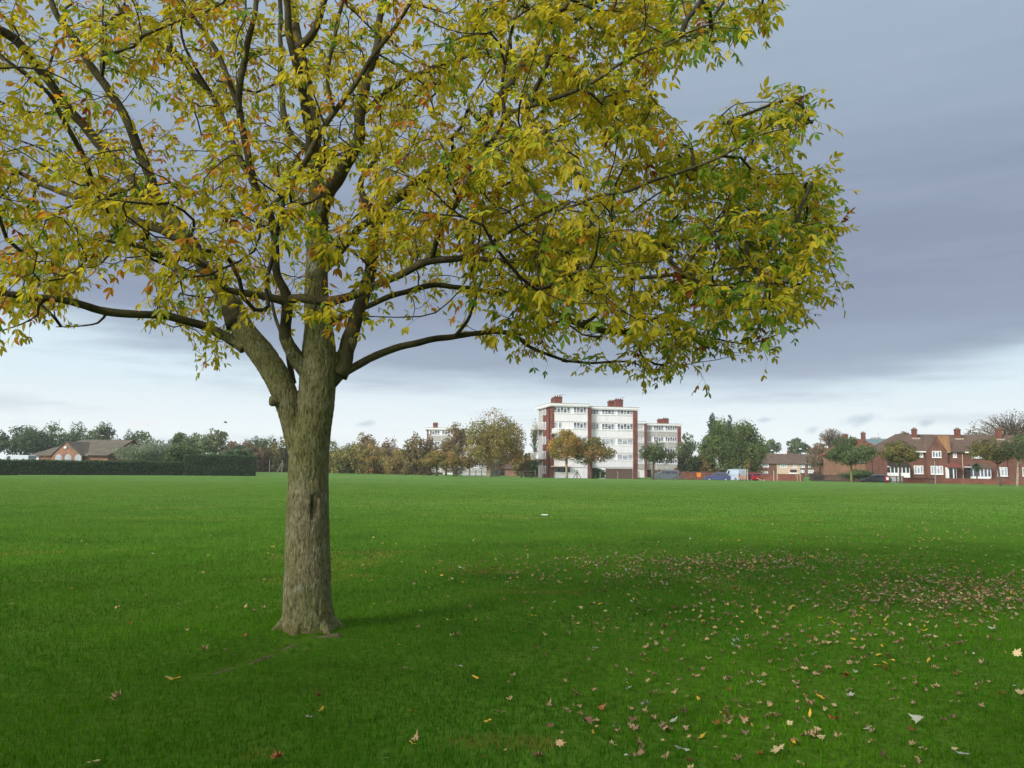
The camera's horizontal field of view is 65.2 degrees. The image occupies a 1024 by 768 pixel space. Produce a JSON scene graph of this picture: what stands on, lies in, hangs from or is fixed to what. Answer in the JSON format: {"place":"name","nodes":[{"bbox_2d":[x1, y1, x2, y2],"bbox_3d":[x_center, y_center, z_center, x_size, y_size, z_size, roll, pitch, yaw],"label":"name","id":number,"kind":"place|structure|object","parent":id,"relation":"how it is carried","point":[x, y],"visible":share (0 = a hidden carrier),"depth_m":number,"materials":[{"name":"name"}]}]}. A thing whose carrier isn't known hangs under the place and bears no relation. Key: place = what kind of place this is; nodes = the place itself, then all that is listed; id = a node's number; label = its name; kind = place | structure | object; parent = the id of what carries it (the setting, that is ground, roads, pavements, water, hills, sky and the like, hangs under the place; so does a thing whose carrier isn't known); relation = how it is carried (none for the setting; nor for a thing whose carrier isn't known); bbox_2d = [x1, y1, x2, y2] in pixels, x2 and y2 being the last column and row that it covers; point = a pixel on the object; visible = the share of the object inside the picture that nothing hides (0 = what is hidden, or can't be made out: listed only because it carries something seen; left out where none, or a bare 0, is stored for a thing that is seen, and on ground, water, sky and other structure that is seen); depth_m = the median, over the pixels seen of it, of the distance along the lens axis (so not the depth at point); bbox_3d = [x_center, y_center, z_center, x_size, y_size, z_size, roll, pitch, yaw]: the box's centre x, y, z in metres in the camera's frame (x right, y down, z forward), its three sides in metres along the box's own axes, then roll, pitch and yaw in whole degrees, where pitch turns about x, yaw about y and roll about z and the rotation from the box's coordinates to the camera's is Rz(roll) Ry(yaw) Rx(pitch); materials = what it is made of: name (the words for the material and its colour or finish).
{"place":"outdoors","nodes":[
{"label":"outdoors","id":0,"kind":"place"},
{"bbox_2d":[503,459,516,475],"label":"brick house","id":1,"kind":"structure","parent":0,"point":[508,468],"depth_m":168.99,"materials":[{"name":"brown brick"}]},
{"bbox_2d":[0,469,1023,767],"bbox_3d":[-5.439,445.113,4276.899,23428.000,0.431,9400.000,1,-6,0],"label":"ground","id":2,"kind":"structure","parent":0,"point":[422,481],"depth_m":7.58,"materials":[{"name":"green plant"}]},
{"bbox_2d":[0,429,9,452],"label":"tree","id":3,"kind":"object","parent":2,"relation":"on","point":[3,444],"visible":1,"depth_m":159.70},
{"bbox_2d":[3,455,35,459],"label":"parked van","id":4,"kind":"object","parent":2,"relation":"on","point":[18,457],"visible":0.29,"depth_m":120.56,"materials":[{"name":"paint"}]},
{"bbox_2d":[4,424,51,454],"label":"tree","id":5,"kind":"object","parent":2,"relation":"on","point":[23,442],"visible":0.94,"depth_m":162.67,"materials":[{"name":"plant"}]},
{"bbox_2d":[29,421,75,454],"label":"tree","id":6,"kind":"object","parent":2,"relation":"on","point":[54,442],"visible":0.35,"depth_m":168.74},
{"bbox_2d":[56,421,93,443],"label":"tree","id":7,"kind":"object","parent":2,"relation":"on","point":[72,437],"visible":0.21,"depth_m":170.95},
{"bbox_2d":[30,419,151,461],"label":"clubhouse","id":8,"kind":"structure","parent":2,"relation":"on","point":[83,450],"depth_m":127.03,"materials":[{"name":"orange brick"}]},
{"bbox_2d":[0,458,183,475],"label":"hedge","id":9,"kind":"object","parent":2,"relation":"on","point":[60,467],"visible":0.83,"depth_m":96.28,"materials":[{"name":"plant"}]},
{"bbox_2d":[80,420,120,439],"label":"tree","id":10,"kind":"object","parent":2,"relation":"on","point":[105,432],"visible":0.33,"depth_m":169.07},
{"bbox_2d":[127,430,152,445],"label":"tree","id":11,"kind":"object","parent":2,"relation":"on","point":[144,437],"visible":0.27,"depth_m":174.15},
{"bbox_2d":[112,439,184,461],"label":"bush","id":12,"kind":"object","parent":2,"relation":"on","point":[153,450],"visible":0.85,"depth_m":111.74,"materials":[{"name":"plant"}]},
{"bbox_2d":[168,432,186,446],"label":"tree","id":13,"kind":"object","parent":2,"relation":"on","point":[175,439],"visible":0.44,"depth_m":148.82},
{"bbox_2d":[162,444,203,461],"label":"bush","id":14,"kind":"object","parent":2,"relation":"on","point":[172,453],"visible":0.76,"depth_m":110.17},
{"bbox_2d":[177,432,205,453],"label":"tree","id":15,"kind":"object","parent":2,"relation":"on","point":[189,441],"visible":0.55,"depth_m":147.83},
{"bbox_2d":[195,428,229,454],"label":"tree","id":16,"kind":"object","parent":2,"relation":"on","point":[210,442],"visible":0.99,"depth_m":130.80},
{"bbox_2d":[183,454,256,475],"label":"hedge","id":17,"kind":"object","parent":2,"relation":"on","point":[217,465],"visible":1,"depth_m":103.60,"materials":[{"name":"plant"}]},
{"bbox_2d":[221,441,238,454],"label":"tree","id":18,"kind":"object","parent":2,"relation":"on","point":[232,444],"visible":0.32,"depth_m":148.86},
{"bbox_2d":[223,444,253,455],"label":"tree","id":19,"kind":"object","parent":2,"relation":"on","point":[236,450],"visible":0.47,"depth_m":126.73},
{"bbox_2d":[240,439,254,454],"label":"tree","id":20,"kind":"object","parent":2,"relation":"on","point":[246,444],"visible":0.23,"depth_m":158.87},
{"bbox_2d":[248,436,268,449],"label":"tree","id":21,"kind":"object","parent":2,"relation":"on","point":[256,440],"visible":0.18,"depth_m":183.77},
{"bbox_2d":[249,444,270,471],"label":"tree","id":22,"kind":"object","parent":2,"relation":"on","point":[262,456],"visible":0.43,"depth_m":158.58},
{"bbox_2d":[257,436,278,471],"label":"tree","id":23,"kind":"object","parent":2,"relation":"on","point":[264,445],"visible":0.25,"depth_m":163.69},
{"bbox_2d":[270,749,282,758],"bbox_3d":[-1.256,1.969,4.266,0.056,0.042,0.056,-1,-6,13],"label":"fallen leaf","id":24,"kind":"object","parent":2,"relation":"on","point":[277,754],"visible":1,"depth_m":4.26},
{"bbox_2d":[268,436,288,471],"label":"tree","id":25,"kind":"object","parent":2,"relation":"on","point":[282,453],"visible":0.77,"depth_m":158.35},
{"bbox_2d":[329,441,343,472],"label":"tree","id":26,"kind":"object","parent":2,"relation":"on","point":[332,449],"visible":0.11,"depth_m":156.52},
{"bbox_2d":[329,443,364,473],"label":"tree","id":27,"kind":"object","parent":2,"relation":"on","point":[341,462],"visible":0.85,"depth_m":149.41,"materials":[{"name":"plant"}]},
{"bbox_2d":[350,432,378,454],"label":"tree","id":28,"kind":"object","parent":2,"relation":"on","point":[365,440],"visible":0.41,"depth_m":170.84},
{"bbox_2d":[351,441,388,473],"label":"tree","id":29,"kind":"object","parent":2,"relation":"on","point":[370,465],"visible":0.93,"depth_m":148.15,"materials":[{"name":"plant"}]},
{"bbox_2d":[374,447,391,466],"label":"tree","id":30,"kind":"object","parent":2,"relation":"on","point":[383,451],"visible":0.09,"depth_m":157.10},
{"bbox_2d":[379,436,397,457],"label":"tree","id":31,"kind":"object","parent":2,"relation":"on","point":[388,446],"visible":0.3,"depth_m":164.45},
{"bbox_2d":[378,447,412,473],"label":"tree","id":32,"kind":"object","parent":2,"relation":"on","point":[393,464],"visible":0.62,"depth_m":145.93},
{"bbox_2d":[398,431,433,474],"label":"tree","id":33,"kind":"object","parent":2,"relation":"on","point":[414,451],"visible":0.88,"depth_m":140.61,"materials":[{"name":"plant"}]},
{"bbox_2d":[0,0,860,674],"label":"ash tree","id":34,"kind":"object","parent":2,"relation":"on","point":[556,258],"visible":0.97,"depth_m":7.01,"materials":[{"name":"yellow plant"}]},
{"bbox_2d":[419,433,442,474],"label":"tree","id":35,"kind":"object","parent":2,"relation":"on","point":[428,439],"visible":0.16,"depth_m":148.96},
{"bbox_2d":[421,450,448,475],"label":"tree","id":36,"kind":"object","parent":2,"relation":"on","point":[435,458],"visible":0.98,"depth_m":126.46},
{"bbox_2d":[440,438,457,475],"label":"tree","id":37,"kind":"object","parent":2,"relation":"on","point":[448,446],"visible":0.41,"depth_m":138.98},
{"bbox_2d":[445,450,461,475],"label":"tree","id":38,"kind":"object","parent":2,"relation":"on","point":[452,457],"visible":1,"depth_m":126.07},
{"bbox_2d":[439,421,468,475],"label":"tree","id":39,"kind":"object","parent":2,"relation":"on","point":[458,436],"visible":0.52,"depth_m":149.16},
{"bbox_2d":[425,422,487,474],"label":"apartment block","id":40,"kind":"structure","parent":2,"relation":"on","point":[438,435],"depth_m":189.89,"materials":[{"name":"concrete"}]},
{"bbox_2d":[460,453,477,476],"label":"tree","id":41,"kind":"object","parent":2,"relation":"on","point":[467,462],"visible":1,"depth_m":125.67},
{"bbox_2d":[463,471,485,475],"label":"railings","id":42,"kind":"object","parent":2,"relation":"on","point":[474,473],"visible":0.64,"depth_m":138.18,"materials":[{"name":"metal"}]},
{"bbox_2d":[462,407,526,476],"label":"tree","id":43,"kind":"object","parent":2,"relation":"on","point":[501,444],"visible":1,"depth_m":126.18,"materials":[{"name":"plant"}]},
{"bbox_2d":[492,455,508,474],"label":"belt tree","id":44,"kind":"object","parent":2,"relation":"on","point":[495,466],"visible":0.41,"depth_m":182.76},
{"bbox_2d":[512,450,530,477],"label":"tree","id":45,"kind":"object","parent":2,"relation":"on","point":[520,466],"visible":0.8,"depth_m":138.57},
{"bbox_2d":[523,451,537,477],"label":"tree","id":46,"kind":"object","parent":2,"relation":"on","point":[533,467],"visible":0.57,"depth_m":148.42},
{"bbox_2d":[530,418,538,456],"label":"tree","id":47,"kind":"object","parent":2,"relation":"on","point":[534,436],"visible":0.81,"depth_m":174.39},
{"bbox_2d":[60,508,1023,767],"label":"leaf litter","id":48,"kind":"object","parent":2,"relation":"on","point":[936,600],"visible":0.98,"depth_m":10.75,"materials":[{"name":"plant"}]},
{"bbox_2d":[545,428,583,477],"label":"tree","id":49,"kind":"object","parent":2,"relation":"on","point":[568,442],"visible":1,"depth_m":119.86,"materials":[{"name":"plant"}]},
{"bbox_2d":[530,395,639,478],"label":"apartment block","id":50,"kind":"structure","parent":2,"relation":"on","point":[613,424],"depth_m":134.65,"materials":[{"name":"concrete"}]},
{"bbox_2d":[554,406,569,412],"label":"window","id":51,"kind":"structure","parent":50,"relation":"in","point":[556,409],"depth_m":132.58,"materials":[{"name":"white glass"}]},
{"bbox_2d":[554,467,569,471],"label":"window","id":52,"kind":"structure","parent":50,"relation":"in","point":[556,469],"depth_m":131.51,"materials":[{"name":"glass"}]},
{"bbox_2d":[573,407,586,413],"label":"window","id":53,"kind":"structure","parent":50,"relation":"in","point":[583,410],"depth_m":133.29,"materials":[{"name":"white glass"}]},
{"bbox_2d":[573,422,586,428],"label":"window","id":54,"kind":"structure","parent":50,"relation":"in","point":[576,425],"depth_m":133.00,"materials":[{"name":"white glass"}]},
{"bbox_2d":[601,410,613,414],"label":"window","id":55,"kind":"structure","parent":50,"relation":"in","point":[604,412],"depth_m":135.13,"materials":[{"name":"white glass"}]},
{"bbox_2d":[601,423,613,429],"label":"window","id":56,"kind":"structure","parent":50,"relation":"in","point":[605,426],"depth_m":134.90,"materials":[{"name":"white glass"}]},
{"bbox_2d":[602,439,613,444],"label":"window","id":57,"kind":"structure","parent":50,"relation":"in","point":[608,441],"depth_m":134.67,"materials":[{"name":"white glass"}]},
{"bbox_2d":[606,468,631,478],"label":"garage door","id":58,"kind":"structure","parent":50,"relation":"in","point":[625,473],"depth_m":134.47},
{"bbox_2d":[617,410,632,414],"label":"window","id":59,"kind":"structure","parent":50,"relation":"in","point":[619,412],"depth_m":135.75,"materials":[{"name":"white glass"}]},
{"bbox_2d":[617,423,632,429],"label":"window","id":60,"kind":"structure","parent":50,"relation":"in","point":[620,426],"depth_m":135.52,"materials":[{"name":"white glass"}]},
{"bbox_2d":[617,438,632,444],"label":"window","id":61,"kind":"structure","parent":50,"relation":"in","point":[619,441],"depth_m":135.29,"materials":[{"name":"white glass"}]},
{"bbox_2d":[617,454,632,459],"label":"window","id":62,"kind":"structure","parent":50,"relation":"in","point":[619,456],"depth_m":135.01,"materials":[{"name":"white glass"}]},
{"bbox_2d":[573,436,616,478],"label":"tree","id":63,"kind":"object","parent":2,"relation":"on","point":[591,450],"visible":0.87,"depth_m":120.30,"materials":[{"name":"plant"}]},
{"bbox_2d":[593,468,605,477],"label":"bush","id":64,"kind":"object","parent":2,"relation":"on","point":[596,473],"visible":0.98,"depth_m":122.91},
{"bbox_2d":[637,440,680,478],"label":"tree","id":65,"kind":"object","parent":2,"relation":"on","point":[652,453],"visible":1,"depth_m":119.99,"materials":[{"name":"plant"}]},
{"bbox_2d":[638,418,681,476],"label":"apartment block","id":66,"kind":"structure","parent":2,"relation":"on","point":[663,430],"depth_m":178.69,"materials":[{"name":"concrete"}]},
{"bbox_2d":[665,426,676,430],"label":"window","id":67,"kind":"structure","parent":66,"relation":"in","point":[667,428],"depth_m":179.71,"materials":[{"name":"white glass"}]},
{"bbox_2d":[665,437,676,441],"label":"window","id":68,"kind":"structure","parent":66,"relation":"in","point":[667,439],"depth_m":179.47,"materials":[{"name":"white glass"}]},
{"bbox_2d":[675,432,696,459],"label":"tree","id":69,"kind":"object","parent":2,"relation":"on","point":[687,445],"visible":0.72,"depth_m":167.01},
{"bbox_2d":[676,449,701,479],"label":"tree","id":70,"kind":"object","parent":2,"relation":"on","point":[691,464],"visible":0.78,"depth_m":148.44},
{"bbox_2d":[696,453,714,479],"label":"tree","id":71,"kind":"object","parent":2,"relation":"on","point":[705,467],"visible":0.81,"depth_m":148.37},
{"bbox_2d":[702,412,715,440],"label":"tree","id":72,"kind":"object","parent":2,"relation":"on","point":[711,418],"visible":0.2,"depth_m":177.70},
{"bbox_2d":[694,415,734,471],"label":"tree","id":73,"kind":"object","parent":2,"relation":"on","point":[713,447],"visible":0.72,"depth_m":148.35,"materials":[{"name":"plant"}]},
{"bbox_2d":[680,471,759,478],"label":"garden wall","id":74,"kind":"structure","parent":2,"relation":"on","point":[688,475],"depth_m":139.16,"materials":[{"name":"brick"}]},
{"bbox_2d":[722,418,770,473],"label":"tree","id":75,"kind":"object","parent":2,"relation":"on","point":[743,448],"visible":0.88,"depth_m":146.11,"materials":[{"name":"plant"}]},
{"bbox_2d":[743,459,749,479],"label":"tree","id":76,"kind":"object","parent":2,"relation":"on","point":[746,466],"visible":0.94,"depth_m":127.26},
{"bbox_2d":[766,438,781,453],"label":"tree","id":77,"kind":"object","parent":2,"relation":"on","point":[773,446],"visible":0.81,"depth_m":297.92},
{"bbox_2d":[769,743,784,752],"bbox_3d":[1.487,2.037,4.483,0.087,0.045,0.091,6,-8,-42],"label":"fallen leaf","id":78,"kind":"object","parent":2,"relation":"on","point":[775,749],"visible":1,"depth_m":4.48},
{"bbox_2d":[760,474,803,480],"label":"garden wall","id":79,"kind":"structure","parent":2,"relation":"on","point":[781,477],"depth_m":128.13,"materials":[{"name":"brick"}]},
{"bbox_2d":[786,437,811,453],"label":"tree","id":80,"kind":"object","parent":2,"relation":"on","point":[796,446],"visible":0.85,"depth_m":297.81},
{"bbox_2d":[804,444,825,471],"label":"tree","id":81,"kind":"object","parent":2,"relation":"on","point":[817,461],"visible":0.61,"depth_m":168.88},
{"bbox_2d":[808,471,824,480],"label":"bush","id":82,"kind":"object","parent":2,"relation":"on","point":[819,477],"visible":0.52,"depth_m":136.77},
{"bbox_2d":[806,442,828,453],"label":"tree","id":83,"kind":"object","parent":2,"relation":"on","point":[823,449],"visible":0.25,"depth_m":288.45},
{"bbox_2d":[817,429,841,447],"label":"tree","id":84,"kind":"object","parent":2,"relation":"on","point":[827,439],"visible":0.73,"depth_m":258.81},
{"bbox_2d":[822,436,878,481],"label":"tree","id":85,"kind":"object","parent":2,"relation":"on","point":[847,452],"visible":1,"depth_m":114.71,"materials":[{"name":"plant"}]},
{"bbox_2d":[810,474,903,482],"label":"railings","id":86,"kind":"object","parent":2,"relation":"on","point":[860,478],"visible":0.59,"depth_m":119.96,"materials":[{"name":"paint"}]},
{"bbox_2d":[836,468,878,479],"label":"bush","id":87,"kind":"object","parent":2,"relation":"on","point":[860,472],"visible":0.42,"depth_m":126.99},
{"bbox_2d":[877,439,921,482],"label":"tree","id":88,"kind":"object","parent":2,"relation":"on","point":[899,452],"visible":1,"depth_m":110.66,"materials":[{"name":"plant"}]},
{"bbox_2d":[908,713,923,722],"bbox_3d":[2.544,2.103,5.026,0.079,0.052,0.081,1,-6,0],"label":"fallen leaf","id":89,"kind":"object","parent":2,"relation":"on","point":[916,718],"visible":1,"depth_m":5.03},
{"bbox_2d":[866,428,1023,480],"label":"terraced house","id":90,"kind":"structure","parent":2,"relation":"on","point":[946,454],"depth_m":127.42,"materials":[{"name":"brick"},{"name":"brown tile"},{"name":"white paint"}]},
{"bbox_2d":[914,466,923,473],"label":"window","id":91,"kind":"structure","parent":90,"relation":"in","point":[917,469],"depth_m":127.31,"materials":[{"name":"white glass"}]},
{"bbox_2d":[932,451,940,457],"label":"window","id":92,"kind":"structure","parent":90,"relation":"in","point":[935,454],"depth_m":126.91,"materials":[{"name":"white glass"}]},
{"bbox_2d":[931,466,943,474],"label":"window","id":93,"kind":"structure","parent":90,"relation":"in","point":[938,469],"depth_m":126.66,"materials":[{"name":"white glass"}]},
{"bbox_2d":[970,468,990,478],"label":"bay window","id":94,"kind":"structure","parent":90,"relation":"in","point":[986,473],"depth_m":126.17,"materials":[{"name":"white glass"}]},
{"bbox_2d":[997,467,1008,476],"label":"window","id":95,"kind":"structure","parent":90,"relation":"in","point":[1003,470],"depth_m":127.28,"materials":[{"name":"white glass"}]},
{"bbox_2d":[902,477,1023,484],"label":"garden wall","id":96,"kind":"structure","parent":2,"relation":"on","point":[963,481],"depth_m":112.11,"materials":[{"name":"brick"}]},
{"bbox_2d":[971,462,981,478],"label":"cordyline","id":97,"kind":"object","parent":2,"relation":"on","point":[976,467],"visible":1,"depth_m":118.25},
{"bbox_2d":[962,437,1013,485],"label":"tree","id":98,"kind":"object","parent":2,"relation":"on","point":[995,455],"visible":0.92,"depth_m":97.11,"materials":[{"name":"plant"}]},
{"bbox_2d":[966,409,1023,435],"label":"tree","id":99,"kind":"object","parent":2,"relation":"on","point":[1011,428],"visible":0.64,"depth_m":159.47,"materials":[{"name":"plant"}]},
{"bbox_2d":[997,434,1023,486],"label":"tree","id":100,"kind":"object","parent":2,"relation":"on","point":[1017,450],"visible":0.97,"depth_m":95.32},
{"bbox_2d":[1012,648,1022,656],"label":"fallen leaf","id":101,"kind":"object","parent":2,"relation":"on","point":[1017,653],"visible":1,"depth_m":6.89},
{"bbox_2d":[0,0,1023,467],"label":"sky","id":102,"kind":"structure","parent":0,"point":[927,96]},
{"bbox_2d":[750,450,823,476],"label":"terraced house","id":103,"kind":"structure","parent":0,"point":[788,463],"depth_m":233.84,"materials":[{"name":"brick"}]},
{"bbox_2d":[820,431,873,481],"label":"brick house","id":104,"kind":"structure","parent":0,"point":[832,468],"depth_m":152.35,"materials":[{"name":"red brick"}]},
{"bbox_2d":[866,433,884,444],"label":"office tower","id":105,"kind":"structure","parent":0,"point":[875,440],"depth_m":420.26,"materials":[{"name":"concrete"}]},
{"label":"road","id":106,"kind":"structure","parent":0,"visible":0},
{"bbox_2d":[654,470,680,478],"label":"parked car","id":107,"kind":"object","parent":106,"relation":"on","point":[668,474],"visible":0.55,"depth_m":129.33,"materials":[{"name":"grey paint"}]},
{"bbox_2d":[704,472,730,479],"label":"parked car","id":108,"kind":"object","parent":106,"relation":"on","point":[719,475],"visible":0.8,"depth_m":132.33,"materials":[{"name":"blue paint"}]},
{"bbox_2d":[726,468,745,479],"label":"parked van","id":109,"kind":"object","parent":106,"relation":"on","point":[737,474],"visible":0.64,"depth_m":130.59,"materials":[{"name":"paint"}]},
{"bbox_2d":[748,473,760,480],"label":"parked car","id":110,"kind":"object","parent":106,"relation":"on","point":[754,476],"visible":0.73,"depth_m":130.72,"materials":[{"name":"red paint"}]},
{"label":"fence post","id":111,"kind":"object","parent":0,"visible":0},
{"bbox_2d":[455,470,733,478],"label":"wire fence","id":112,"kind":"object","parent":111,"relation":"attached to","point":[615,472],"visible":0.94,"depth_m":121.83,"materials":[{"name":"metal"}]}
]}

